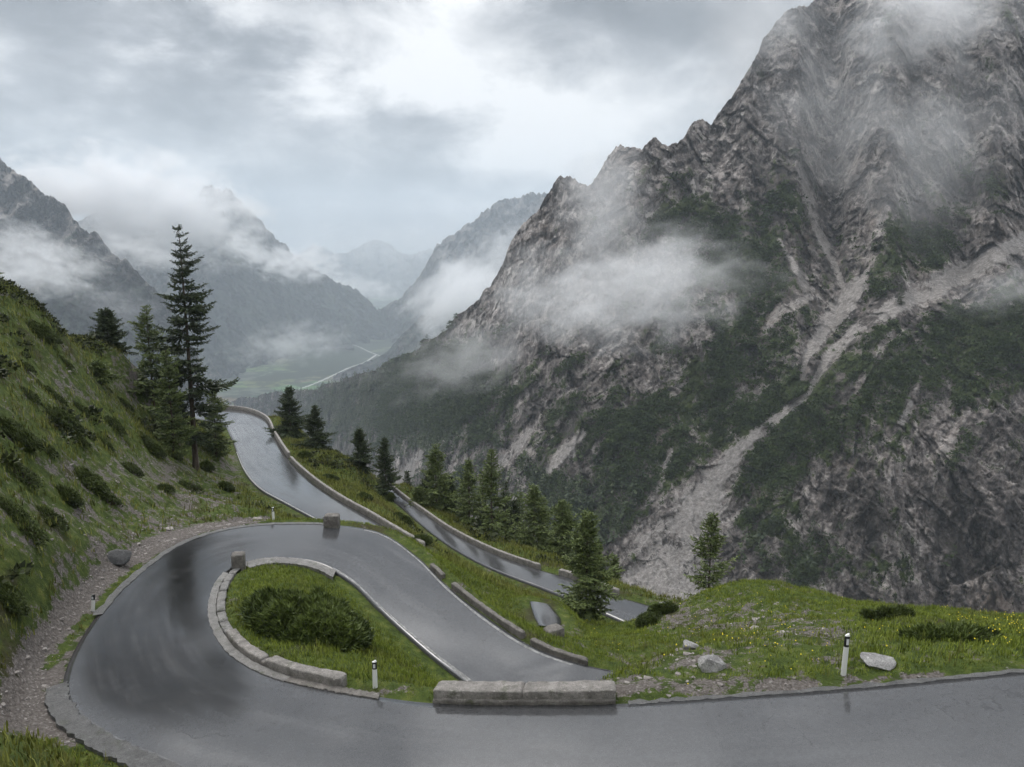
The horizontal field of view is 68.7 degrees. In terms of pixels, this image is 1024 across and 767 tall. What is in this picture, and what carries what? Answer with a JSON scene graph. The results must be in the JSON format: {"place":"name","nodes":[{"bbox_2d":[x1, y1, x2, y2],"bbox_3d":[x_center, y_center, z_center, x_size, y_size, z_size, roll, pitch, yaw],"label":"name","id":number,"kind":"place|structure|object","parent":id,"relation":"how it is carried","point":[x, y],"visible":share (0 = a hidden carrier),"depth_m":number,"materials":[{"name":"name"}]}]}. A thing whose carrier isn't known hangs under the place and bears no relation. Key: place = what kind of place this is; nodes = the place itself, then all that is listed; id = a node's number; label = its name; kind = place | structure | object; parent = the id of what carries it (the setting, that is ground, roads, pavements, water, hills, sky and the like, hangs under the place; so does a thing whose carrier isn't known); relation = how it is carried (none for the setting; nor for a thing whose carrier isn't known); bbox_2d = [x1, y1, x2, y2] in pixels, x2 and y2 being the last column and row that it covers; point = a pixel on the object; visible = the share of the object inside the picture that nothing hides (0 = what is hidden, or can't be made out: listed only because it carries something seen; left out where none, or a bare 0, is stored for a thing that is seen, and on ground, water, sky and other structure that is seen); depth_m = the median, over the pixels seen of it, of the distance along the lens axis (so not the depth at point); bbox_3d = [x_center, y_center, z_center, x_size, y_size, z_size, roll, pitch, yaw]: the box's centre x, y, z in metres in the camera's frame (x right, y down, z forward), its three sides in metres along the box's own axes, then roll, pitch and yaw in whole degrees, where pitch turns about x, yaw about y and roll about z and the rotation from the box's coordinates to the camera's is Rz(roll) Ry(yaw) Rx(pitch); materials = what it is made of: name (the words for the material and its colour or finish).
{"place":"outdoors","nodes":[
{"label":"outdoors","id":0,"kind":"place"},
{"bbox_2d":[0,158,215,407],"bbox_3d":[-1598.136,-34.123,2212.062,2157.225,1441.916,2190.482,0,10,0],"label":"distant mountain","id":1,"kind":"structure","parent":0,"point":[64,265],"depth_m":1649.82,"materials":[{"name":"stone"}]},
{"bbox_2d":[78,185,394,394],"bbox_3d":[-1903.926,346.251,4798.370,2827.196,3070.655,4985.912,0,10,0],"label":"distant mountain","id":2,"kind":"structure","parent":0,"point":[273,297],"depth_m":3817.28,"materials":[{"name":"stone"}]},
{"bbox_2d":[186,408,385,527],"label":"road","id":3,"kind":"structure","parent":0,"point":[270,467],"depth_m":66.06,"materials":[{"name":"asphalt"}]},
{"bbox_2d":[236,452,316,518],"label":"road marking","id":4,"kind":"object","parent":3,"relation":"on","point":[269,493],"visible":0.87,"depth_m":57.88,"materials":[{"name":"white paint"}]},
{"bbox_2d":[213,297,399,404],"bbox_3d":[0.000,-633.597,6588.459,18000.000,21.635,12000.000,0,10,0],"label":"valley floor","id":5,"kind":"structure","parent":0,"point":[313,366],"depth_m":3255.95,"materials":[{"name":"plant"}]},
{"bbox_2d":[294,239,432,298],"bbox_3d":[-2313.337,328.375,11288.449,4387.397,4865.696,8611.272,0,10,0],"label":"distant mountain","id":6,"kind":"structure","parent":0,"point":[373,268],"depth_m":9271.11,"materials":[{"name":"stone"}]},
{"bbox_2d":[331,300,469,381],"bbox_3d":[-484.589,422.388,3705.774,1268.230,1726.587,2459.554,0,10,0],"label":"distant mountain","id":7,"kind":"structure","parent":0,"point":[432,321],"depth_m":3055.38,"materials":[{"name":"stone"}]},
{"bbox_2d":[0,0,812,255],"label":"sky","id":8,"kind":"structure","parent":0,"point":[342,126],"materials":[{"name":"grey"}]},
{"bbox_2d":[370,192,546,342],"bbox_3d":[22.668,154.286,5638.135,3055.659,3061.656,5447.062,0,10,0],"label":"distant mountain","id":9,"kind":"structure","parent":0,"point":[464,263],"depth_m":4516.04,"materials":[{"name":"stone"}]},
{"bbox_2d":[0,276,1023,766],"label":"ground","id":10,"kind":"structure","parent":0,"point":[66,601],"depth_m":28.78,"materials":[{"name":"plant"}]},
{"bbox_2d":[0,578,30,618],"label":"bush","id":11,"kind":"object","parent":10,"relation":"on","point":[12,596],"visible":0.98,"depth_m":21.49,"materials":[{"name":"green plant"}]},
{"bbox_2d":[0,495,32,522],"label":"bush","id":12,"kind":"object","parent":10,"relation":"on","point":[9,506],"visible":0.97,"depth_m":24.83,"materials":[{"name":"green plant"}]},
{"bbox_2d":[0,414,45,451],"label":"bush","id":13,"kind":"object","parent":10,"relation":"on","point":[15,428],"visible":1,"depth_m":30.31,"materials":[{"name":"green plant"}]},
{"bbox_2d":[1,454,45,491],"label":"bush","id":14,"kind":"object","parent":10,"relation":"on","point":[31,475],"visible":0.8,"depth_m":28.29,"materials":[{"name":"green plant"}]},
{"bbox_2d":[9,511,50,546],"bbox_3d":[-16.085,4.813,24.988,1.225,1.418,1.301,1,10,5],"label":"bush","id":15,"kind":"object","parent":10,"relation":"on","point":[36,529],"visible":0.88,"depth_m":24.84,"materials":[{"name":"green plant"}]},
{"bbox_2d":[20,385,42,404],"bbox_3d":[-23.242,0.530,36.010,1.338,1.105,1.078,6,12,32],"label":"bush","id":16,"kind":"object","parent":10,"relation":"on","point":[31,397],"visible":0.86,"depth_m":35.92,"materials":[{"name":"green plant"}]},
{"bbox_2d":[24,319,63,343],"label":"bush","id":17,"kind":"object","parent":10,"relation":"on","point":[42,328],"visible":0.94,"depth_m":47.18,"materials":[{"name":"green plant"}]},
{"bbox_2d":[41,439,59,457],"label":"bush","id":18,"kind":"object","parent":10,"relation":"on","point":[50,449],"visible":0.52,"depth_m":32.38,"materials":[{"name":"green plant"}]},
{"bbox_2d":[35,379,68,406],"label":"bush","id":19,"kind":"object","parent":10,"relation":"on","point":[53,393],"visible":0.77,"depth_m":40.03,"materials":[{"name":"green plant"}]},
{"bbox_2d":[35,504,69,531],"bbox_3d":[-16.873,4.913,27.458,1.133,1.159,1.345,-9,13,-41],"label":"bush","id":20,"kind":"object","parent":10,"relation":"on","point":[46,511],"visible":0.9,"depth_m":27.36,"materials":[{"name":"green plant"}]},
{"bbox_2d":[40,403,86,434],"bbox_3d":[-22.400,1.680,37.057,2.253,1.934,2.104,-5,11,-26],"label":"bush","id":21,"kind":"object","parent":10,"relation":"on","point":[71,419],"visible":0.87,"depth_m":37.03,"materials":[{"name":"green plant"}]},
{"bbox_2d":[54,481,84,506],"bbox_3d":[-18.138,4.560,30.678,1.261,1.205,1.137,3,10,15],"label":"bush","id":22,"kind":"object","parent":10,"relation":"on","point":[73,497],"visible":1,"depth_m":30.52,"materials":[{"name":"green plant"}]},
{"bbox_2d":[69,431,92,449],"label":"bush","id":23,"kind":"object","parent":10,"relation":"on","point":[88,444],"visible":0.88,"depth_m":37.14,"materials":[{"name":"green plant"}]},
{"bbox_2d":[74,465,110,497],"bbox_3d":[-19.295,4.489,34.251,1.743,1.724,1.658,5,11,28],"label":"bush","id":24,"kind":"object","parent":10,"relation":"on","point":[96,482],"visible":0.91,"depth_m":34.04,"materials":[{"name":"green plant"}]},
{"bbox_2d":[98,435,115,452],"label":"bush","id":25,"kind":"object","parent":10,"relation":"on","point":[107,442],"visible":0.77,"depth_m":44.16,"materials":[{"name":"green plant"}]},
{"bbox_2d":[88,359,127,383],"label":"bush","id":26,"kind":"object","parent":10,"relation":"on","point":[102,374],"visible":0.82,"depth_m":52.44,"materials":[{"name":"green plant"}]},
{"bbox_2d":[99,489,123,506],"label":"bush","id":27,"kind":"object","parent":10,"relation":"on","point":[112,498],"visible":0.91,"depth_m":34.45,"materials":[{"name":"green plant"}]},
{"bbox_2d":[44,681,182,766],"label":"road shoulder","id":28,"kind":"object","parent":10,"relation":"on","point":[66,716],"visible":0.98,"depth_m":17.80},
{"bbox_2d":[87,307,140,355],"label":"spruce tree","id":29,"kind":"object","parent":10,"relation":"on","point":[107,327],"visible":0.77,"depth_m":63.82,"materials":[{"name":"green plant"}]},
{"bbox_2d":[103,415,126,434],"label":"bush","id":30,"kind":"object","parent":10,"relation":"on","point":[119,427],"visible":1,"depth_m":48.47,"materials":[{"name":"green plant"}]},
{"bbox_2d":[107,549,131,565],"bbox_3d":[-15.741,6.949,29.875,1.059,0.709,0.831,-3,10,-17],"label":"boulder","id":31,"kind":"object","parent":10,"relation":"on","point":[119,557],"visible":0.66,"depth_m":29.66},
{"bbox_2d":[121,461,144,475],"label":"bush","id":32,"kind":"object","parent":10,"relation":"on","point":[135,469],"visible":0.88,"depth_m":40.74,"materials":[{"name":"green plant"}]},
{"bbox_2d":[124,304,177,406],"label":"spruce tree","id":33,"kind":"object","parent":10,"relation":"on","point":[140,385],"visible":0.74,"depth_m":62.93,"materials":[{"name":"green plant"}]},
{"bbox_2d":[143,438,167,457],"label":"bush","id":34,"kind":"object","parent":10,"relation":"on","point":[156,447],"visible":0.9,"depth_m":52.60,"materials":[{"name":"green plant"}]},
{"bbox_2d":[157,483,175,492],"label":"bush","id":35,"kind":"object","parent":10,"relation":"on","point":[167,488],"visible":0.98,"depth_m":41.28,"materials":[{"name":"green plant"}]},
{"bbox_2d":[140,348,201,456],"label":"spruce tree","id":36,"kind":"object","parent":10,"relation":"on","point":[183,432],"visible":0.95,"depth_m":55.82,"materials":[{"name":"green plant"}]},
{"bbox_2d":[141,225,239,471],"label":"spruce tree","id":37,"kind":"object","parent":10,"relation":"on","point":[178,349],"visible":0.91,"depth_m":57.90,"materials":[{"name":"green plant"}]},
{"bbox_2d":[178,480,204,491],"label":"bush","id":38,"kind":"object","parent":10,"relation":"on","point":[194,487],"visible":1,"depth_m":51.49,"materials":[{"name":"green plant"}]},
{"bbox_2d":[199,460,214,471],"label":"bush","id":39,"kind":"object","parent":10,"relation":"on","point":[207,465],"visible":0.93,"depth_m":64.12,"materials":[{"name":"green plant"}]},
{"bbox_2d":[200,390,237,461],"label":"conifer tree","id":40,"kind":"object","parent":10,"relation":"on","point":[222,444],"visible":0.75,"depth_m":67.57,"materials":[{"name":"green plant"}]},
{"bbox_2d":[219,621,232,634],"bbox_3d":[-9.048,7.851,23.730,0.299,0.477,1.008,-6,11,-31],"label":"kerb stone","id":41,"kind":"object","parent":10,"relation":"on","point":[225,626],"visible":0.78,"depth_m":23.63,"materials":[{"name":"stone"}]},
{"bbox_2d":[217,481,235,491],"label":"bush","id":42,"kind":"object","parent":10,"relation":"on","point":[226,485],"visible":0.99,"depth_m":55.15,"materials":[{"name":"green plant"}]},
{"bbox_2d":[231,551,245,570],"bbox_3d":[-11.117,7.308,30.449,0.513,0.926,0.444,-2,10,-13],"label":"stone block","id":43,"kind":"object","parent":10,"relation":"on","point":[238,559],"depth_m":30.25,"materials":[{"name":"stone"}]},
{"bbox_2d":[226,628,268,664],"bbox_3d":[-7.848,7.852,22.042,0.394,0.787,2.805,-8,13,-39],"label":"guard stone","id":44,"kind":"object","parent":10,"relation":"on","point":[241,644],"visible":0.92,"depth_m":21.73,"materials":[{"name":"stone"}]},
{"bbox_2d":[207,572,289,681],"bbox_3d":[-9.189,7.784,24.516,1.385,1.463,11.267,-5,11,-29],"label":"kerb strip","id":45,"kind":"object","parent":10,"relation":"on","point":[226,644],"visible":0.85,"depth_m":22.52,"materials":[{"name":"concrete"}]},
{"bbox_2d":[207,405,289,457],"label":"parapet wall","id":46,"kind":"structure","parent":10,"relation":"on","point":[286,451],"depth_m":98.15,"materials":[{"name":"stone"}]},
{"bbox_2d":[262,385,308,438],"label":"spruce tree","id":47,"kind":"object","parent":10,"relation":"on","point":[289,409],"visible":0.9,"depth_m":87.49,"materials":[{"name":"green plant"}]},
{"bbox_2d":[246,557,335,579],"bbox_3d":[-9.368,7.720,31.625,3.793,0.760,1.640,-1,10,-7],"label":"kerb strip","id":48,"kind":"object","parent":10,"relation":"on","point":[326,571],"visible":0.95,"depth_m":31.72,"materials":[{"name":"concrete"}]},
{"bbox_2d":[0,272,585,582],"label":"heath scrub","id":49,"kind":"object","parent":10,"relation":"on","point":[29,566],"visible":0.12,"depth_m":50.19,"materials":[{"name":"green plant"}]},
{"bbox_2d":[265,655,346,687],"bbox_3d":[-5.598,7.870,20.114,2.686,0.749,0.470,5,11,28],"label":"guard stone","id":50,"kind":"object","parent":10,"relation":"on","point":[276,663],"visible":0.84,"depth_m":19.83,"materials":[{"name":"stone"}]},
{"bbox_2d":[238,585,375,652],"bbox_3d":[-6.650,7.479,24.213,5.320,1.748,3.728,7,12,36],"label":"dwarf pine","id":51,"kind":"object","parent":10,"relation":"on","point":[323,615],"visible":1,"depth_m":23.34,"materials":[{"name":"green plant"}]},
{"bbox_2d":[290,405,337,450],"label":"spruce tree","id":52,"kind":"object","parent":10,"relation":"on","point":[318,438],"visible":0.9,"depth_m":79.54,"materials":[{"name":"green plant"}]},
{"bbox_2d":[323,513,339,528],"bbox_3d":[-8.837,6.873,36.770,0.753,0.955,0.525,0,10,0],"label":"stone block","id":53,"kind":"object","parent":10,"relation":"on","point":[331,520],"depth_m":36.52,"materials":[{"name":"stone"}]},
{"bbox_2d":[285,676,379,699],"bbox_3d":[-4.638,7.921,19.352,2.891,0.329,0.303,4,11,22],"label":"kerb strip","id":54,"kind":"object","parent":10,"relation":"on","point":[329,688],"visible":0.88,"depth_m":19.32,"materials":[{"name":"stone"}]},
{"bbox_2d":[290,456,424,545],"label":"parapet wall","id":55,"kind":"structure","parent":10,"relation":"on","point":[374,516],"depth_m":53.08,"materials":[{"name":"stone"}]},
{"bbox_2d":[342,427,378,473],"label":"spruce tree","id":56,"kind":"object","parent":10,"relation":"on","point":[361,458],"visible":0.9,"depth_m":74.89,"materials":[{"name":"green plant"}]},
{"bbox_2d":[372,660,377,688],"bbox_3d":[-3.550,7.630,19.383,0.136,1.010,0.101,0,10,0],"label":"marker post","id":57,"kind":"object","parent":10,"relation":"on","point":[374,673],"visible":0.89,"depth_m":19.33,"materials":[{"name":"white plastic"}]},
{"bbox_2d":[372,437,402,496],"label":"spruce tree","id":58,"kind":"object","parent":10,"relation":"on","point":[384,466],"visible":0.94,"depth_m":72.14,"materials":[{"name":"green plant"}]},
{"bbox_2d":[393,512,414,524],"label":"bush","id":59,"kind":"object","parent":10,"relation":"on","point":[403,517],"visible":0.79,"depth_m":56.51,"materials":[{"name":"green plant"}]},
{"bbox_2d":[405,485,427,505],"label":"larch tree","id":60,"kind":"object","parent":10,"relation":"on","point":[418,494],"visible":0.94,"depth_m":68.48,"materials":[{"name":"green plant"}]},
{"bbox_2d":[412,533,433,544],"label":"bush","id":61,"kind":"object","parent":10,"relation":"on","point":[427,539],"visible":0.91,"depth_m":45.34,"materials":[{"name":"green plant"}]},
{"bbox_2d":[411,444,463,511],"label":"larch tree","id":62,"kind":"object","parent":10,"relation":"on","point":[442,480],"visible":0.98,"depth_m":68.13,"materials":[{"name":"green plant"}]},
{"bbox_2d":[430,563,444,578],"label":"kerb wall","id":63,"kind":"structure","parent":10,"relation":"on","point":[437,570],"depth_m":32.76,"materials":[{"name":"stone"}]},
{"bbox_2d":[435,484,458,515],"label":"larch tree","id":64,"kind":"object","parent":10,"relation":"on","point":[445,506],"visible":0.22,"depth_m":71.87,"materials":[{"name":"green plant"}]},
{"bbox_2d":[443,475,464,516],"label":"spruce tree","id":65,"kind":"object","parent":10,"relation":"on","point":[452,488],"visible":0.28,"depth_m":72.66,"materials":[{"name":"green plant"}]},
{"bbox_2d":[0,359,920,745],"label":"rubble","id":66,"kind":"object","parent":10,"relation":"on","point":[720,685],"visible":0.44,"depth_m":26.12,"materials":[{"name":"stone"}]},
{"bbox_2d":[389,485,540,569],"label":"parapet wall","id":67,"kind":"structure","parent":10,"relation":"on","point":[501,553],"depth_m":56.84,"materials":[{"name":"stone"}]},
{"bbox_2d":[448,458,490,526],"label":"larch tree","id":68,"kind":"object","parent":10,"relation":"on","point":[467,481],"visible":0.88,"depth_m":65.45,"materials":[{"name":"green plant"}]},
{"bbox_2d":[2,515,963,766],"bbox_3d":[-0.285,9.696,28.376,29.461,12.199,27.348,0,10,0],"label":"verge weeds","id":69,"kind":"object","parent":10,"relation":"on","point":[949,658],"visible":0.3,"depth_m":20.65,"materials":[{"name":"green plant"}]},
{"bbox_2d":[451,582,524,638],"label":"kerb wall","id":70,"kind":"structure","parent":10,"relation":"on","point":[506,624],"depth_m":29.49,"materials":[{"name":"stone"}]},
{"bbox_2d":[468,449,520,536],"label":"larch tree","id":71,"kind":"object","parent":10,"relation":"on","point":[491,474],"visible":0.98,"depth_m":62.19,"materials":[{"name":"green plant"}]},
{"bbox_2d":[497,480,514,538],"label":"spruce tree","id":72,"kind":"object","parent":10,"relation":"on","point":[503,494],"visible":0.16,"depth_m":74.97,"materials":[{"name":"green plant"}]},
{"bbox_2d":[503,498,526,540],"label":"spruce tree","id":73,"kind":"object","parent":10,"relation":"on","point":[515,507],"visible":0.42,"depth_m":64.64,"materials":[{"name":"green plant"}]},
{"bbox_2d":[514,489,532,540],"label":"larch tree","id":74,"kind":"object","parent":10,"relation":"on","point":[522,506],"visible":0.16,"depth_m":70.97,"materials":[{"name":"green plant"}]},
{"bbox_2d":[498,481,555,552],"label":"larch tree","id":75,"kind":"object","parent":10,"relation":"on","point":[524,536],"visible":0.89,"depth_m":59.48,"materials":[{"name":"green plant"}]},
{"bbox_2d":[37,510,1023,766],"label":"meadow grass","id":76,"kind":"structure","parent":10,"relation":"on","point":[1007,626],"depth_m":27.44,"materials":[{"name":"plant"}]},
{"bbox_2d":[543,623,564,636],"bbox_3d":[1.669,10.220,29.911,0.726,1.084,0.575,-5,11,-27],"label":"stone block","id":77,"kind":"object","parent":10,"relation":"on","point":[555,628],"depth_m":29.72,"materials":[{"name":"stone"}]},
{"bbox_2d":[532,499,579,560],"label":"larch tree","id":78,"kind":"object","parent":10,"relation":"on","point":[561,524],"visible":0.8,"depth_m":57.58,"materials":[{"name":"green plant"}]},
{"bbox_2d":[530,638,587,665],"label":"kerb wall","id":79,"kind":"structure","parent":10,"relation":"on","point":[554,651],"depth_m":27.18,"materials":[{"name":"stone"}]},
{"bbox_2d":[553,507,625,621],"bbox_3d":[4.093,9.858,39.670,3.771,6.787,4.435,0,10,0],"label":"larch tree","id":80,"kind":"object","parent":10,"relation":"on","point":[587,560],"visible":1,"depth_m":39.31,"materials":[{"name":"green plant"}]},
{"bbox_2d":[559,569,619,595],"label":"parapet wall","id":81,"kind":"structure","parent":10,"relation":"on","point":[566,573],"depth_m":49.06,"materials":[{"name":"stone"}]},
{"bbox_2d":[595,543,613,575],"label":"larch tree","id":82,"kind":"object","parent":10,"relation":"on","point":[605,564],"visible":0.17,"depth_m":61.22,"materials":[{"name":"green plant"}]},
{"bbox_2d":[608,555,622,580],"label":"larch tree","id":83,"kind":"object","parent":10,"relation":"on","point":[614,561],"visible":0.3,"depth_m":59.24,"materials":[{"name":"green plant"}]},
{"bbox_2d":[633,609,662,627],"bbox_3d":[6.483,11.119,35.420,1.497,0.934,1.605,5,11,28],"label":"bush","id":84,"kind":"object","parent":10,"relation":"on","point":[645,618],"visible":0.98,"depth_m":35.12,"materials":[{"name":"green plant"}]},
{"bbox_2d":[646,600,679,615],"bbox_3d":[7.362,10.952,36.606,1.748,1.200,1.875,3,10,18],"label":"bush","id":85,"kind":"object","parent":10,"relation":"on","point":[665,607],"visible":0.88,"depth_m":36.15,"materials":[{"name":"green plant"}]},
{"bbox_2d":[683,640,698,649],"bbox_3d":[5.001,7.367,20.939,0.438,0.300,0.327,4,11,24],"label":"boulder","id":86,"kind":"object","parent":10,"relation":"on","point":[687,644],"visible":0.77,"depth_m":20.85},
{"bbox_2d":[681,512,739,596],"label":"larch tree","id":87,"kind":"object","parent":10,"relation":"on","point":[711,524],"visible":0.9,"depth_m":44.19,"materials":[{"name":"green plant"}]},
{"bbox_2d":[698,655,726,672],"bbox_3d":[5.043,7.090,18.875,0.739,0.444,0.444,0,10,0],"label":"boulder","id":88,"kind":"object","parent":10,"relation":"on","point":[711,663],"visible":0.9,"depth_m":18.73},
{"bbox_2d":[591,586,1023,683],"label":"wildflowers","id":89,"kind":"object","parent":10,"relation":"on","point":[823,626],"visible":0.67,"depth_m":22.84,"materials":[{"name":"yellow plant"}]},
{"bbox_2d":[841,633,849,675],"bbox_3d":[8.004,6.621,17.991,0.136,1.320,0.101,1,10,0],"label":"marker post","id":90,"kind":"object","parent":10,"relation":"on","point":[845,654],"visible":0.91,"depth_m":17.94,"materials":[{"name":"white plastic"}]},
{"bbox_2d":[860,652,895,670],"bbox_3d":[8.989,6.888,18.392,0.830,0.353,0.605,3,10,19],"label":"boulder","id":91,"kind":"object","parent":10,"relation":"on","point":[879,661],"visible":0.89,"depth_m":18.27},
{"bbox_2d":[855,602,915,619],"bbox_3d":[14.341,8.677,28.467,2.343,0.954,1.527,0,10,0],"label":"dwarf pine","id":92,"kind":"object","parent":10,"relation":"on","point":[881,611],"visible":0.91,"depth_m":28.18,"materials":[{"name":"green plant"}]},
{"bbox_2d":[893,620,1004,643],"bbox_3d":[11.999,6.830,20.465,3.004,0.891,1.808,0,10,0],"label":"dwarf pine","id":93,"kind":"object","parent":10,"relation":"on","point":[962,631],"visible":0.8,"depth_m":20.21,"materials":[{"name":"green plant"}]},
{"bbox_2d":[391,489,648,621],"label":"road","id":94,"kind":"structure","parent":0,"point":[621,611],"depth_m":51.34,"materials":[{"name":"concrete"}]},
{"bbox_2d":[63,524,1023,766],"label":"road","id":95,"kind":"structure","parent":0,"point":[153,666],"depth_m":17.60,"materials":[{"name":"asphalt"}]},
{"bbox_2d":[92,522,322,615],"bbox_3d":[-13.186,7.218,31.649,4.106,1.438,13.265,4,11,21],"label":"kerb strip","id":96,"kind":"object","parent":95,"relation":"on","point":[116,592],"visible":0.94,"depth_m":30.73,"materials":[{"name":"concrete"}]},
{"bbox_2d":[333,568,471,680],"bbox_3d":[-4.511,8.974,28.662,0.297,1.012,9.472,-8,13,-40],"label":"road marking","id":97,"kind":"object","parent":95,"relation":"on","point":[431,650],"visible":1,"depth_m":27.44,"materials":[{"name":"white paint"}]},
{"bbox_2d":[364,529,571,664],"bbox_3d":[-2.714,8.621,31.599,1.023,1.120,13.994,-8,13,-40],"label":"road marking","id":98,"kind":"object","parent":95,"relation":"on","point":[480,616],"visible":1,"depth_m":29.33,"materials":[{"name":"white paint"}]},
{"bbox_2d":[432,680,615,705],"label":"stone parapet","id":99,"kind":"structure","parent":95,"relation":"on","point":[579,692],"depth_m":17.92,"materials":[{"name":"stone"}]},
{"bbox_2d":[628,669,1023,704],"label":"kerb strip","id":100,"kind":"object","parent":95,"relation":"on","point":[853,686],"visible":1,"depth_m":17.48,"materials":[{"name":"concrete"}]},
{"bbox_2d":[530,601,560,625],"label":"road","id":101,"kind":"structure","parent":0,"point":[544,614],"depth_m":35.22,"materials":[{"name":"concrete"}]},
{"bbox_2d":[226,0,1023,613],"bbox_3d":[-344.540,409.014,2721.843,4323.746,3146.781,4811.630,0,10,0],"label":"mountain","id":102,"kind":"structure","parent":0,"point":[850,94],"depth_m":439.03,"materials":[{"name":"stone"}]},
{"bbox_2d":[233,334,842,585],"bbox_3d":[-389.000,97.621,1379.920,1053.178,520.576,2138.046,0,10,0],"label":"forest","id":103,"kind":"object","parent":102,"relation":"on","point":[359,409],"visible":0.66,"depth_m":573.92,"materials":[{"name":"plant"}]},
{"bbox_2d":[368,6,1023,588],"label":"dwarf pine scrub","id":104,"kind":"object","parent":102,"relation":"on","point":[476,388],"visible":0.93,"depth_m":400.29,"materials":[{"name":"green plant"}]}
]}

